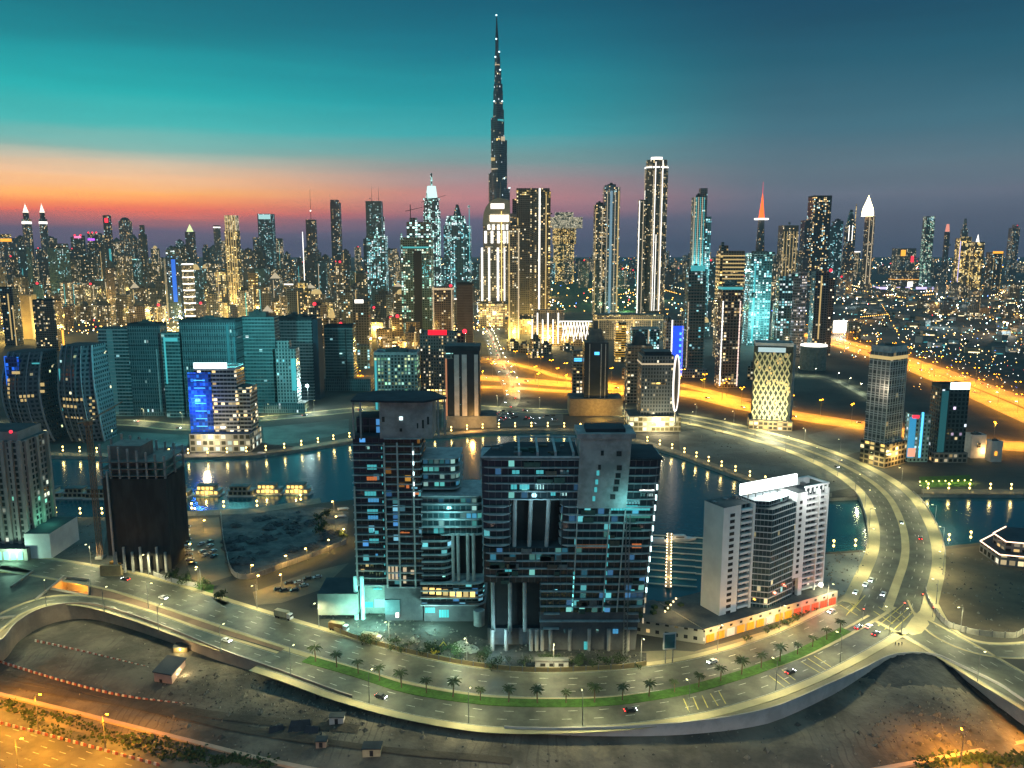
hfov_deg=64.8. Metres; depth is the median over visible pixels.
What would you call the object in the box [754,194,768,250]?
spire tower
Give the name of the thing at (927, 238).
office tower
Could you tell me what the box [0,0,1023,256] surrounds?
sky
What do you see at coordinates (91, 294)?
city tower
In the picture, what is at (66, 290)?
city tower
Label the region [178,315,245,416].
slab block
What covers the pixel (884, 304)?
villa
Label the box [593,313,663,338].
shopping mall
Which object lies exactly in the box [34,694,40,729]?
highway lamp
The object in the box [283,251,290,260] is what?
city tower
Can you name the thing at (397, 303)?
city tower
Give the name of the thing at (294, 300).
city tower
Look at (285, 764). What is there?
concrete kerb
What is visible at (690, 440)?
bare lot
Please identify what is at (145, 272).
city tower
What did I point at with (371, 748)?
shed
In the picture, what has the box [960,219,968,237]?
office tower
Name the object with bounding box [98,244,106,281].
city tower
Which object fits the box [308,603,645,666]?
yard
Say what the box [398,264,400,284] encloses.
city tower
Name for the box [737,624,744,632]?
shop window
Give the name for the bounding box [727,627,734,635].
shop window
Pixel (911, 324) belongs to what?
villa
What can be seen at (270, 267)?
city tower
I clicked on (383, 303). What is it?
city tower
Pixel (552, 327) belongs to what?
shopping mall
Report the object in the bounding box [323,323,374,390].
slab block
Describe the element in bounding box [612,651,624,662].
bush
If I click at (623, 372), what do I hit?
city tower
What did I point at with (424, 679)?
palm tree
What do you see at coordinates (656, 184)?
rounded tower
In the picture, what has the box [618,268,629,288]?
city tower
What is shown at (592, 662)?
bush
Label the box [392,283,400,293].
city tower
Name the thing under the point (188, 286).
ring tower
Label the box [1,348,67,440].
curved tower
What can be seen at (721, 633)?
shop window
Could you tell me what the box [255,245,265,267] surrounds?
city tower
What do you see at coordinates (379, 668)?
palm tree
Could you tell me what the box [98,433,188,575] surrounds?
netted tower
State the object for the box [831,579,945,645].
junction
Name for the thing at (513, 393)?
road
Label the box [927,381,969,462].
hotel
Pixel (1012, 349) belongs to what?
villa
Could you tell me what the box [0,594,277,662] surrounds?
road
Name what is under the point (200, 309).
city tower
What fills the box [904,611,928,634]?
traffic island
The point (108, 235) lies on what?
office tower
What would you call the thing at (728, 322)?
balcony tower
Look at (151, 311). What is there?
city tower
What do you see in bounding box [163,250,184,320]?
blue lit tower
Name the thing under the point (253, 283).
city tower
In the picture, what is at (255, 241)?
city tower
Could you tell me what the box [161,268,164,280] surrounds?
city tower
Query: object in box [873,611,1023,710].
road
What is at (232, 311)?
city tower
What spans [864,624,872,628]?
car
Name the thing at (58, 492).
floating villa
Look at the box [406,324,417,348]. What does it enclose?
city tower
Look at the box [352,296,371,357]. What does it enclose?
office tower
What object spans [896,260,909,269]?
city tower
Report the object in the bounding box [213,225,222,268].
office tower
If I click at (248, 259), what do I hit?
city tower
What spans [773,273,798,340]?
office tower
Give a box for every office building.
[374,346,420,409]
[420,329,466,401]
[614,322,626,361]
[630,327,659,348]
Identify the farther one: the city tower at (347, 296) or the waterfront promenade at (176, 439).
the city tower at (347, 296)
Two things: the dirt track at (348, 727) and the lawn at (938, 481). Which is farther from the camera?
the lawn at (938, 481)
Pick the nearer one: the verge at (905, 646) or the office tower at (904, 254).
the verge at (905, 646)
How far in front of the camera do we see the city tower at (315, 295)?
1734.38 m
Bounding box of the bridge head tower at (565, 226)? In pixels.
[550,212,582,281]
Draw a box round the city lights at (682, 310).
[1,256,1022,390]
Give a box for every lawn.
[171,581,213,592]
[919,475,973,487]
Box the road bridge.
[852,489,945,555]
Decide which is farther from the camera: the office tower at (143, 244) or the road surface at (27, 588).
the office tower at (143, 244)
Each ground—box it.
[0,257,1023,690]
[0,619,1023,767]
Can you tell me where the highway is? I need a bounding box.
[0,710,205,767]
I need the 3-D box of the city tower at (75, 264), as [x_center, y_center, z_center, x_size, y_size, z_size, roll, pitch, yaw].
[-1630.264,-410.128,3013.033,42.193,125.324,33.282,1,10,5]
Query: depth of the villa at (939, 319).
1790.60 m
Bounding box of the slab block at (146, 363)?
[127,319,166,415]
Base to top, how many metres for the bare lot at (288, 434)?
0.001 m
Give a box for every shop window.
[3,552,8,559]
[10,552,15,559]
[18,552,22,559]
[706,633,714,642]
[717,630,724,638]
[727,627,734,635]
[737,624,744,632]
[747,621,754,629]
[756,618,763,626]
[766,615,773,623]
[775,613,782,621]
[784,610,791,618]
[794,607,800,614]
[803,605,809,612]
[811,602,818,610]
[820,599,826,607]
[829,597,835,605]
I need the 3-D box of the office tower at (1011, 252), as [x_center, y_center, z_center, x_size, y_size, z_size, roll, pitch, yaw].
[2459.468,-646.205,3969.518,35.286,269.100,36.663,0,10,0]
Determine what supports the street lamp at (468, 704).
on the road at (750, 691)
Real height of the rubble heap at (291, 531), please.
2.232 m
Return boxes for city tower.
[0,267,7,310]
[6,270,12,281]
[8,255,18,281]
[13,266,29,299]
[16,235,23,246]
[29,279,44,298]
[32,282,43,298]
[33,266,39,280]
[35,247,43,280]
[42,255,49,295]
[46,274,51,298]
[49,236,56,245]
[60,268,73,303]
[62,304,75,321]
[62,306,74,330]
[69,248,75,257]
[70,236,74,247]
[70,257,81,282]
[72,283,86,305]
[76,287,93,323]
[80,250,87,284]
[85,282,96,304]
[86,254,98,283]
[89,300,101,319]
[94,279,105,302]
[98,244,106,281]
[98,290,116,326]
[105,260,118,310]
[113,237,120,262]
[116,256,133,293]
[116,294,131,325]
[118,280,123,293]
[126,283,138,293]
[128,300,150,322]
[129,288,137,305]
[132,259,142,286]
[133,234,139,258]
[137,284,146,303]
[139,254,149,287]
[146,282,156,305]
[149,263,161,282]
[150,305,153,318]
[151,246,160,263]
[153,303,166,322]
[155,276,166,310]
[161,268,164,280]
[170,246,179,255]
[176,239,183,247]
[180,245,186,262]
[193,264,204,303]
[195,301,206,316]
[201,264,206,283]
[202,245,209,264]
[204,288,207,300]
[206,256,215,292]
[206,291,218,316]
[209,245,214,262]
[215,269,229,304]
[216,264,220,271]
[218,302,227,316]
[221,241,225,265]
[228,305,237,316]
[236,273,252,316]
[241,249,243,285]
[242,248,254,289]
[248,268,258,308]
[253,237,258,267]
[254,265,269,286]
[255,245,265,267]
[258,282,271,310]
[263,305,274,315]
[266,265,275,277]
[268,273,282,300]
[272,269,281,277]
[272,296,279,315]
[276,238,283,268]
[279,292,287,314]
[280,259,292,289]
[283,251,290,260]
[284,283,296,291]
[286,289,302,313]
[292,261,302,288]
[298,279,307,311]
[300,261,307,282]
[304,246,306,262]
[307,289,325,314]
[308,284,315,293]
[309,301,326,348]
[315,258,327,298]
[321,298,338,322]
[322,256,329,293]
[323,254,329,267]
[326,309,337,323]
[329,267,336,301]
[335,260,344,301]
[339,302,341,319]
[341,287,353,322]
[342,249,349,286]
[349,254,350,270]
[350,271,357,285]
[350,285,359,299]
[354,246,360,270]
[355,270,367,299]
[357,344,369,368]
[363,238,366,271]
[370,282,381,306]
[370,305,374,319]
[371,318,385,339]
[375,289,391,318]
[376,328,391,348]
[383,315,391,327]
[388,248,395,285]
[388,268,392,301]
[390,313,403,345]
[392,248,398,281]
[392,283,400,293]
[393,289,401,316]
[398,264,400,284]
[398,333,405,347]
[406,321,419,348]
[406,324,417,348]
[454,298,456,323]
[473,262,479,289]
[476,289,479,302]
[528,332,542,358]
[550,261,554,281]
[564,258,571,284]
[578,259,588,287]
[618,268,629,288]
[622,367,624,378]
[628,269,635,284]
[664,265,676,291]
[665,251,668,266]
[678,312,683,325]
[682,260,688,281]
[704,317,709,336]
[708,259,715,305]
[711,305,713,326]
[747,361,752,379]
[768,301,774,339]
[770,261,780,301]
[806,276,810,301]
[835,275,845,299]
[853,251,860,272]
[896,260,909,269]
[935,298,958,314]
[948,281,961,298]
[964,295,981,318]
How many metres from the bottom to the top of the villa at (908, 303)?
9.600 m
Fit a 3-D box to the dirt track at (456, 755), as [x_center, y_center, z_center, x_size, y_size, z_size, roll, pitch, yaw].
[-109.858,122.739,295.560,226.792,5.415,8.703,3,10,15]
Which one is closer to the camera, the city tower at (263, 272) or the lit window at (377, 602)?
the lit window at (377, 602)
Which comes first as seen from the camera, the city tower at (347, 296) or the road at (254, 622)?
the road at (254, 622)
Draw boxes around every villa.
[54,485,64,498]
[61,485,87,498]
[83,486,103,499]
[186,484,194,497]
[193,483,224,496]
[226,484,256,496]
[255,482,284,494]
[283,482,312,494]
[849,310,858,314]
[854,294,862,297]
[856,307,867,310]
[867,300,877,303]
[873,297,883,300]
[873,314,883,318]
[880,302,887,306]
[888,322,899,328]
[894,298,903,301]
[895,313,904,318]
[899,321,909,326]
[900,314,909,319]
[904,302,914,305]
[905,296,912,299]
[906,322,919,326]
[915,316,928,320]
[915,335,928,342]
[919,320,930,325]
[920,330,937,335]
[927,341,942,346]
[934,317,942,321]
[935,338,948,345]
[945,338,958,343]
[946,316,955,320]
[955,312,963,316]
[958,326,969,332]
[964,346,983,353]
[990,305,1002,308]
[991,346,1005,354]
[994,313,1002,318]
[994,334,1007,341]
[996,322,1008,328]
[997,330,1010,335]
[1003,300,1014,303]
[1005,346,1020,352]
[1010,327,1023,333]
[1017,336,1023,342]
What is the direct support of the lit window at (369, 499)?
in the office tower at (417, 505)
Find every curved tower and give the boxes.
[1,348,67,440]
[57,342,116,442]
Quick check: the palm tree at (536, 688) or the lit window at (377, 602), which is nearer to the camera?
the palm tree at (536, 688)
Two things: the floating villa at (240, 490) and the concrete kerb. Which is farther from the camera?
the floating villa at (240, 490)
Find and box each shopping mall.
[530,309,591,345]
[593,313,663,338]
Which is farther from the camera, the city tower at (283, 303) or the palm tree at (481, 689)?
the city tower at (283, 303)
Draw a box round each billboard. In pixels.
[663,632,675,662]
[831,319,848,334]
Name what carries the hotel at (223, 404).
on the ground at (812, 389)
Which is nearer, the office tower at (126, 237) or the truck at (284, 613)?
the truck at (284, 613)
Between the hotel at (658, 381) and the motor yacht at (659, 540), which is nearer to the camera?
the motor yacht at (659, 540)
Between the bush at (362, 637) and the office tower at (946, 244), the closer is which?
the bush at (362, 637)
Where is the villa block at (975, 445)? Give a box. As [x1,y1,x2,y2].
[964,431,986,457]
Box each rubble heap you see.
[220,536,239,544]
[221,544,239,551]
[225,555,255,566]
[228,522,242,527]
[231,535,249,541]
[246,537,268,544]
[252,516,267,521]
[256,550,269,553]
[259,534,272,541]
[261,515,271,519]
[262,524,276,530]
[267,521,282,526]
[279,519,296,524]
[283,546,300,552]
[286,529,300,533]
[299,542,320,550]
[303,519,316,525]
[315,534,335,541]
[323,530,337,534]
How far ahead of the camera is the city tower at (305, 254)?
3641.00 m
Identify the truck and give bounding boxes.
[274,608,293,620]
[328,620,348,630]
[361,631,382,641]
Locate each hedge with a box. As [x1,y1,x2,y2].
[0,698,121,742]
[20,706,111,744]
[111,732,209,763]
[203,751,279,767]
[912,749,1023,767]
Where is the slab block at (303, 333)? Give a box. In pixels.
[279,312,324,399]
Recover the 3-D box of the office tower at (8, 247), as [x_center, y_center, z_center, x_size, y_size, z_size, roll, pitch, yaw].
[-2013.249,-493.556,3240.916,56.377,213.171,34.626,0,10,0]
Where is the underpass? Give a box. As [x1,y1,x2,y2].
[51,576,89,595]
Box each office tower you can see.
[0,234,18,271]
[17,247,33,286]
[47,244,71,293]
[74,234,85,258]
[87,232,102,277]
[103,215,114,264]
[118,217,134,258]
[138,225,148,263]
[185,224,196,263]
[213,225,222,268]
[257,214,276,268]
[302,203,317,286]
[317,390,486,626]
[330,200,342,267]
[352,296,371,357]
[365,187,383,235]
[432,284,453,329]
[456,282,473,342]
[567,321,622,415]
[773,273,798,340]
[776,222,798,275]
[798,195,837,277]
[807,269,834,355]
[832,218,843,297]
[841,204,856,295]
[890,248,915,269]
[919,216,934,284]
[940,224,950,283]
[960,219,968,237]
[983,251,1003,295]
[1003,225,1019,279]
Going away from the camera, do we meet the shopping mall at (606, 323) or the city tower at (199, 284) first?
the shopping mall at (606, 323)
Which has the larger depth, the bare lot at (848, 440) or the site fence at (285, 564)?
the bare lot at (848, 440)
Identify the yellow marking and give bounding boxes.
[683,595,911,711]
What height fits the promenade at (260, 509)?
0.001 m
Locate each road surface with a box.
[0,566,29,572]
[0,566,62,615]
[442,410,562,429]
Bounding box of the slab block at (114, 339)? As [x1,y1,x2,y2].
[97,326,133,415]
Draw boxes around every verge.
[0,605,48,638]
[640,594,844,661]
[713,639,926,717]
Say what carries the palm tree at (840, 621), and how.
on the median grass at (819, 643)
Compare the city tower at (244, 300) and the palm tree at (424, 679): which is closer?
the palm tree at (424, 679)
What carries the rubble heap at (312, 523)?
on the rubble lot at (276, 554)
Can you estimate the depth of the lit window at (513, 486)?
322.34 m
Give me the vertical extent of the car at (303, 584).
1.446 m
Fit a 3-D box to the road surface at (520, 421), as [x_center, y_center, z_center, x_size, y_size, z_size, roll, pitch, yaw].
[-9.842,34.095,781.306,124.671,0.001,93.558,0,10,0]
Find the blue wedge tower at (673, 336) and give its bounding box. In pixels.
[663,316,683,378]
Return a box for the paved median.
[91,587,283,650]
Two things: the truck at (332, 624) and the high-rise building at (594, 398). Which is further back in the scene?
the high-rise building at (594, 398)
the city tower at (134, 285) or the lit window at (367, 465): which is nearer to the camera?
the lit window at (367, 465)
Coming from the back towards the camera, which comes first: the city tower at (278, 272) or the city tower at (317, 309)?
the city tower at (278, 272)
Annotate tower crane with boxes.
[77,401,122,559]
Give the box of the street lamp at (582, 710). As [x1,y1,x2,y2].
[581,689,582,725]
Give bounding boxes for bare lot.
[53,520,106,557]
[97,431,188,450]
[262,419,348,445]
[679,423,849,491]
[807,427,863,454]
[823,552,864,596]
[939,545,1023,634]
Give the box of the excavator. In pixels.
[429,641,447,654]
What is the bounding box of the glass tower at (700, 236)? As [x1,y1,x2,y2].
[689,188,710,316]
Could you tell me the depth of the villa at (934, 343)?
1338.73 m
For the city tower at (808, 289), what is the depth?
2411.11 m
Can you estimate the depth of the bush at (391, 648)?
333.04 m
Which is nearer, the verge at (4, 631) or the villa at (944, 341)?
the verge at (4, 631)
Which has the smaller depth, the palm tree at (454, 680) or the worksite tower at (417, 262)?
the palm tree at (454, 680)
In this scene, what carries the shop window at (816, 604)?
in the apartment tower at (763, 556)
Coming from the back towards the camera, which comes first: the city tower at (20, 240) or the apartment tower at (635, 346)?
the city tower at (20, 240)
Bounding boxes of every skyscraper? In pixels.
[366,217,388,306]
[443,204,471,297]
[790,272,807,355]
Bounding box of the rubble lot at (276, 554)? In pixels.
[221,507,348,573]
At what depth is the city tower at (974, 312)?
1861.85 m
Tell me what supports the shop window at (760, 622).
in the apartment tower at (763, 556)
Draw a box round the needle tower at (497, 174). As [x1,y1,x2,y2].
[489,14,509,201]
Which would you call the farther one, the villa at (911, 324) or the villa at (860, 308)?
the villa at (860, 308)
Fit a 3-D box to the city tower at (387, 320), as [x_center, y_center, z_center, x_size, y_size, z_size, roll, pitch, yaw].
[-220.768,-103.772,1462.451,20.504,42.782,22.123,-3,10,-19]
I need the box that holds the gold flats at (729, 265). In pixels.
[712,242,744,357]
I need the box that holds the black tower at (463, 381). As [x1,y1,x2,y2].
[445,343,496,427]
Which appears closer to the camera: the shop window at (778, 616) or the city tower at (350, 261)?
the shop window at (778, 616)
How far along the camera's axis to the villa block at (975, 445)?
636.71 m
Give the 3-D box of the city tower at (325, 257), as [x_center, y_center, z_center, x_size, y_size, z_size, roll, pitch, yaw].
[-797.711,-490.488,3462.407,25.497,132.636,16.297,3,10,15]
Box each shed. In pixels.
[315,735,328,748]
[328,712,345,724]
[361,741,382,756]
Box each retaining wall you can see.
[0,602,351,697]
[504,652,912,735]
[913,651,1023,724]
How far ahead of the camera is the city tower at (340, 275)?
2035.30 m
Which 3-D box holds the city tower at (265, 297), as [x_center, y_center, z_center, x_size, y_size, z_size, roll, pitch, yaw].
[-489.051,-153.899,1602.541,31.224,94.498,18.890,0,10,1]
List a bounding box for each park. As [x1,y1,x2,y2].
[184,517,231,582]
[253,563,347,604]
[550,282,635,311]
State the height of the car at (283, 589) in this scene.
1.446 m
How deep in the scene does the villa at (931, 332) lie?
1506.40 m
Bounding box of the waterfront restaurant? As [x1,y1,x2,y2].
[979,526,1023,567]
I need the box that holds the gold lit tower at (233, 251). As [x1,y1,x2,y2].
[224,215,242,304]
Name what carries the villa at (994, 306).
on the ground at (812, 389)
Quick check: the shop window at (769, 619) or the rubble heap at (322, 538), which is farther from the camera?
the rubble heap at (322, 538)
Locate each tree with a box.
[162,567,179,579]
[177,571,192,584]
[194,576,210,589]
[213,588,227,601]
[306,644,322,661]
[312,523,325,533]
[313,513,323,521]
[316,518,329,526]
[320,508,332,517]
[329,650,341,667]
[335,530,347,538]
[352,659,363,673]
[374,663,385,680]
[393,668,407,687]
[420,676,432,692]
[447,675,461,696]
[475,686,485,699]
[501,684,515,701]
[530,684,543,702]
[561,688,570,702]
[587,681,602,702]
[616,682,629,699]
[643,679,656,696]
[669,678,678,691]
[693,671,705,686]
[715,664,727,680]
[734,656,749,674]
[756,651,767,667]
[773,641,787,660]
[794,641,802,653]
[808,635,817,646]
[821,627,832,639]
[834,618,845,632]
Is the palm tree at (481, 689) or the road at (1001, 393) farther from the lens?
the road at (1001, 393)
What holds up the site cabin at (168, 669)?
on the sandy ground at (808, 746)
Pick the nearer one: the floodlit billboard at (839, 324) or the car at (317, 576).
the car at (317, 576)
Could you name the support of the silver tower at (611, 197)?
on the ground at (812, 389)
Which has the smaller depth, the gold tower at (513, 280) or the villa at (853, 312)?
the gold tower at (513, 280)
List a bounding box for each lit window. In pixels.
[365,491,375,495]
[365,602,372,606]
[367,465,376,469]
[367,509,377,513]
[368,498,378,501]
[374,599,384,606]
[425,607,434,612]
[439,610,448,616]
[511,484,516,488]
[520,484,528,488]
[535,484,543,488]
[560,470,568,473]
[577,544,606,547]
[611,505,637,509]
[623,508,649,509]
[627,500,639,503]
[627,516,649,517]
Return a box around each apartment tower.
[0,286,23,345]
[0,423,78,560]
[20,294,36,338]
[32,299,65,350]
[571,350,581,392]
[623,332,652,402]
[637,474,837,643]
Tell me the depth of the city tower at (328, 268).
2695.94 m
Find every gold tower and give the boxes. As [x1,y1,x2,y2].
[505,188,551,333]
[508,221,519,338]
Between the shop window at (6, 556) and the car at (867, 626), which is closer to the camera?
the car at (867, 626)
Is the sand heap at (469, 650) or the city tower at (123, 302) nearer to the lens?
the sand heap at (469, 650)
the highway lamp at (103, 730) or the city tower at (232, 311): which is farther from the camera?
the city tower at (232, 311)
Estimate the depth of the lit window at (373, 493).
352.98 m
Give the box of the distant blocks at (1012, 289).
[41,251,1023,354]
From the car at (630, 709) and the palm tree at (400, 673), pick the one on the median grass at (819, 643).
the palm tree at (400, 673)
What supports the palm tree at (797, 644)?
on the median grass at (819, 643)
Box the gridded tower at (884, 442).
[859,343,907,467]
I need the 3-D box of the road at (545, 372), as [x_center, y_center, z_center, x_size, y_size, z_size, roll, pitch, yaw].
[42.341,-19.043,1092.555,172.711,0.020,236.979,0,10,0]
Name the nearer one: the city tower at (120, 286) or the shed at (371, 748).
the shed at (371, 748)
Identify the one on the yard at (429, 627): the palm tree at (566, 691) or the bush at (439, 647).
the bush at (439, 647)
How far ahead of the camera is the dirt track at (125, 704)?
308.72 m
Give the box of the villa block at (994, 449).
[985,438,1002,461]
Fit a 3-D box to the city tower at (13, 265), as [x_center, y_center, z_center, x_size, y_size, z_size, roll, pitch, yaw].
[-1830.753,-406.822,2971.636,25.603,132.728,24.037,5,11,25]
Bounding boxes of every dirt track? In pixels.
[0,665,359,732]
[0,673,308,736]
[0,681,511,763]
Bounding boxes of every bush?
[357,633,371,644]
[364,635,374,645]
[387,635,401,644]
[387,641,395,651]
[396,644,406,653]
[403,639,414,646]
[423,640,434,650]
[425,642,439,652]
[433,640,444,652]
[443,640,459,649]
[451,647,465,658]
[475,650,488,662]
[476,648,491,657]
[485,659,498,670]
[491,654,505,665]
[517,655,532,666]
[536,651,551,656]
[572,657,582,665]
[576,650,586,660]
[586,659,597,666]
[596,650,611,664]
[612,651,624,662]
[613,654,627,666]
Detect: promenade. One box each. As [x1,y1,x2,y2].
[51,427,831,496]
[187,498,320,515]
[922,489,1023,493]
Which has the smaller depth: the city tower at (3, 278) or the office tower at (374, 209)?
the city tower at (3, 278)
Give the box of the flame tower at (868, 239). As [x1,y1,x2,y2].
[860,196,874,289]
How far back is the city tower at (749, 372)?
1010.96 m
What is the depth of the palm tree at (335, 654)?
320.01 m
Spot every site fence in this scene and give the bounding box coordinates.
[153,571,197,586]
[220,511,345,578]
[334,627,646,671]
[925,586,1023,637]
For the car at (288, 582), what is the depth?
399.58 m
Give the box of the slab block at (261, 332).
[242,309,279,412]
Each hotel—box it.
[187,363,261,451]
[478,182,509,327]
[624,349,680,431]
[904,412,930,461]
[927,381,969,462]
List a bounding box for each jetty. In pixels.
[648,533,696,587]
[694,537,702,574]
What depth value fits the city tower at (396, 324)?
1325.26 m
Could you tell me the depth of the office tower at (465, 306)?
1193.45 m
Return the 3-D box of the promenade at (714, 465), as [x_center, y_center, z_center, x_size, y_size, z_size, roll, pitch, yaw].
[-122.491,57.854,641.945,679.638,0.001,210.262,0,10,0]
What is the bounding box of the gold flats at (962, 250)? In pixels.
[951,237,971,285]
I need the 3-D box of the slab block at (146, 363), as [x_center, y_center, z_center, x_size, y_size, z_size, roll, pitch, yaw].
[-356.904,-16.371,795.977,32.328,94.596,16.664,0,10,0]
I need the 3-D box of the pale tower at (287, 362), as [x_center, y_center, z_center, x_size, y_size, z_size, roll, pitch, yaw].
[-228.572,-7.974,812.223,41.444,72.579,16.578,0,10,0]
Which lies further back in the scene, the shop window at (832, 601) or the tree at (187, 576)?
the tree at (187, 576)
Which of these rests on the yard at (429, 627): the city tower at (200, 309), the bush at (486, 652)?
the bush at (486, 652)
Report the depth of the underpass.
405.15 m
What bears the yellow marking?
on the road at (750, 691)
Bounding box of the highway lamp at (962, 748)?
[960,728,963,767]
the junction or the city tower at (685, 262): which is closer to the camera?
the junction
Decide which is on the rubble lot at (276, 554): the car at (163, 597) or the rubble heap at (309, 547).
the rubble heap at (309, 547)
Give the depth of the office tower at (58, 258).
2205.06 m
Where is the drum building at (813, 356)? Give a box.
[799,343,827,370]
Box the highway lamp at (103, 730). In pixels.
[102,713,107,747]
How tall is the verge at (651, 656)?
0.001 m
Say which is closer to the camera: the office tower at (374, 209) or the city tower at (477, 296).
the city tower at (477, 296)
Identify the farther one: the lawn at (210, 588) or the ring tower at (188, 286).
the ring tower at (188, 286)
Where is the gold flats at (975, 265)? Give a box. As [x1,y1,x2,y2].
[967,235,984,290]
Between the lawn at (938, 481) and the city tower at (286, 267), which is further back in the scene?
the city tower at (286, 267)
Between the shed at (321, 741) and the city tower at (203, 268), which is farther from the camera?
the city tower at (203, 268)
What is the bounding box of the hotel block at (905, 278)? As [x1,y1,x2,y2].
[873,270,933,288]
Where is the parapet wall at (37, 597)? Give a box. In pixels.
[0,570,64,618]
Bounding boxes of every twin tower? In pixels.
[21,205,35,266]
[39,205,49,258]
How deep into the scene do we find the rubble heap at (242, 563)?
425.80 m
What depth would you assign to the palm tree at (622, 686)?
296.65 m
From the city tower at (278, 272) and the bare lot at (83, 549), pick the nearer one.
the bare lot at (83, 549)
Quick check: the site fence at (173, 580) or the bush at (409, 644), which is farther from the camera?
the site fence at (173, 580)
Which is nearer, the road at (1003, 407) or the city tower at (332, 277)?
the road at (1003, 407)
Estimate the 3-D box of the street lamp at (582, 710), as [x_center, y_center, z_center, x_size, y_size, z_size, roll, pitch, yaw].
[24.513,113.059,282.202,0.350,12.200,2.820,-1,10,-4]
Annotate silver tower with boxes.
[592,201,605,314]
[602,183,619,312]
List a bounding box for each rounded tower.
[635,200,646,312]
[644,157,668,312]
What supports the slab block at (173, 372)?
on the ground at (812, 389)
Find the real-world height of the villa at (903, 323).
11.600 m
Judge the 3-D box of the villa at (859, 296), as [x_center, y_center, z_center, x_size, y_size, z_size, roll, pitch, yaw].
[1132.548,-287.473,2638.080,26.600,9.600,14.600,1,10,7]
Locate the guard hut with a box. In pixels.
[172,642,188,652]
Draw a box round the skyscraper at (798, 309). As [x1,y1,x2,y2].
[790,272,807,355]
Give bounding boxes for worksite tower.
[400,193,445,332]
[423,173,441,285]
[742,249,774,345]
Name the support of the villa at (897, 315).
on the ground at (812, 389)
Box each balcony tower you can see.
[681,264,706,377]
[714,280,742,387]
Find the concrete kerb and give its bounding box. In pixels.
[0,692,1023,767]
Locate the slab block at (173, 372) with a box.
[161,332,186,416]
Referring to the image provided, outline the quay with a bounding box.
[51,431,1023,500]
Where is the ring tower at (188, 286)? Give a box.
[181,263,195,317]
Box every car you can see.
[158,595,167,599]
[221,637,231,642]
[279,588,288,591]
[284,580,293,584]
[289,587,298,591]
[299,583,308,586]
[313,574,321,578]
[374,692,386,699]
[624,706,636,712]
[706,658,717,663]
[785,668,795,674]
[827,608,835,613]
[854,624,862,629]
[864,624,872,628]
[871,630,879,635]
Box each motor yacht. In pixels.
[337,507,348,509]
[652,537,668,544]
[669,534,696,540]
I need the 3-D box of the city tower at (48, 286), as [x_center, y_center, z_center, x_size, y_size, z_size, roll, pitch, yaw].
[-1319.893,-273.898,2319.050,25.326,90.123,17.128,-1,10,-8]
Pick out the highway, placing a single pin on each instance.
(34, 747)
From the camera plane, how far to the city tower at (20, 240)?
3824.25 m
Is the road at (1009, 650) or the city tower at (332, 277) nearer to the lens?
the road at (1009, 650)
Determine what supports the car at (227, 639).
on the road at (255, 652)
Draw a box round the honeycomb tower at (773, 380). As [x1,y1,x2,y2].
[747,340,795,430]
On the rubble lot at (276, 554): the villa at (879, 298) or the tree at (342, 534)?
the tree at (342, 534)
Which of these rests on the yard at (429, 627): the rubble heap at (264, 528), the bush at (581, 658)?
the bush at (581, 658)
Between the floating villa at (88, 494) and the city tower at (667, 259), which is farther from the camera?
the city tower at (667, 259)
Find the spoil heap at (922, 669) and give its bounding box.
[861,653,988,704]
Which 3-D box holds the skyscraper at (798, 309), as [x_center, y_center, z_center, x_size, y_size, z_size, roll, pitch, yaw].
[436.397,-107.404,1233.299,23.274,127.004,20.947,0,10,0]
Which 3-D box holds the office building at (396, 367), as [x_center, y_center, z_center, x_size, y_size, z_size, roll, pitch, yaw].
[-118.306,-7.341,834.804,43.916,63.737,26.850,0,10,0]
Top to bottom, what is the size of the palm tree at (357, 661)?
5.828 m
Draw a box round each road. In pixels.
[0,558,895,698]
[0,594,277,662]
[116,405,568,429]
[249,615,907,733]
[420,375,1023,451]
[476,303,519,409]
[481,386,623,394]
[485,358,615,384]
[622,408,945,620]
[680,383,750,400]
[800,376,866,398]
[804,333,1023,422]
[831,336,1023,406]
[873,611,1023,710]
[907,600,1023,658]
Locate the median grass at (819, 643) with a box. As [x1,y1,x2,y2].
[302,627,851,706]
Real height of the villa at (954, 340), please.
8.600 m
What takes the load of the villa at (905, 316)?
on the ground at (812, 389)
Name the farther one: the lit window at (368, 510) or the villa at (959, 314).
the villa at (959, 314)
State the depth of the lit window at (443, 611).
359.24 m
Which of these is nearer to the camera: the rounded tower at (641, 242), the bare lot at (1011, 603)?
the bare lot at (1011, 603)
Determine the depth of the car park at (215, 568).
441.16 m
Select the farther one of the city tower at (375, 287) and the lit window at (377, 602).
the city tower at (375, 287)
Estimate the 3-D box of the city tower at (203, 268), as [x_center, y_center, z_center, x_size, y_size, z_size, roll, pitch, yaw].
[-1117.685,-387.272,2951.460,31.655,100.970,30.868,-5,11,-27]
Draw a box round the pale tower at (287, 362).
[263,340,308,412]
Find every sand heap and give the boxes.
[410,635,421,642]
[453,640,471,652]
[465,645,478,653]
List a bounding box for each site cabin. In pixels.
[152,655,185,683]
[535,657,568,666]
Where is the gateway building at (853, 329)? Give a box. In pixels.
[846,321,861,338]
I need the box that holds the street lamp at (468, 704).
[468,687,470,722]
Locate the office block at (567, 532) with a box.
[480,423,663,654]
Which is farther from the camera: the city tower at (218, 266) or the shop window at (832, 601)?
the city tower at (218, 266)
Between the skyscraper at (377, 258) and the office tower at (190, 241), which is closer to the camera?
the skyscraper at (377, 258)
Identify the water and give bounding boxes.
[51,433,1023,600]

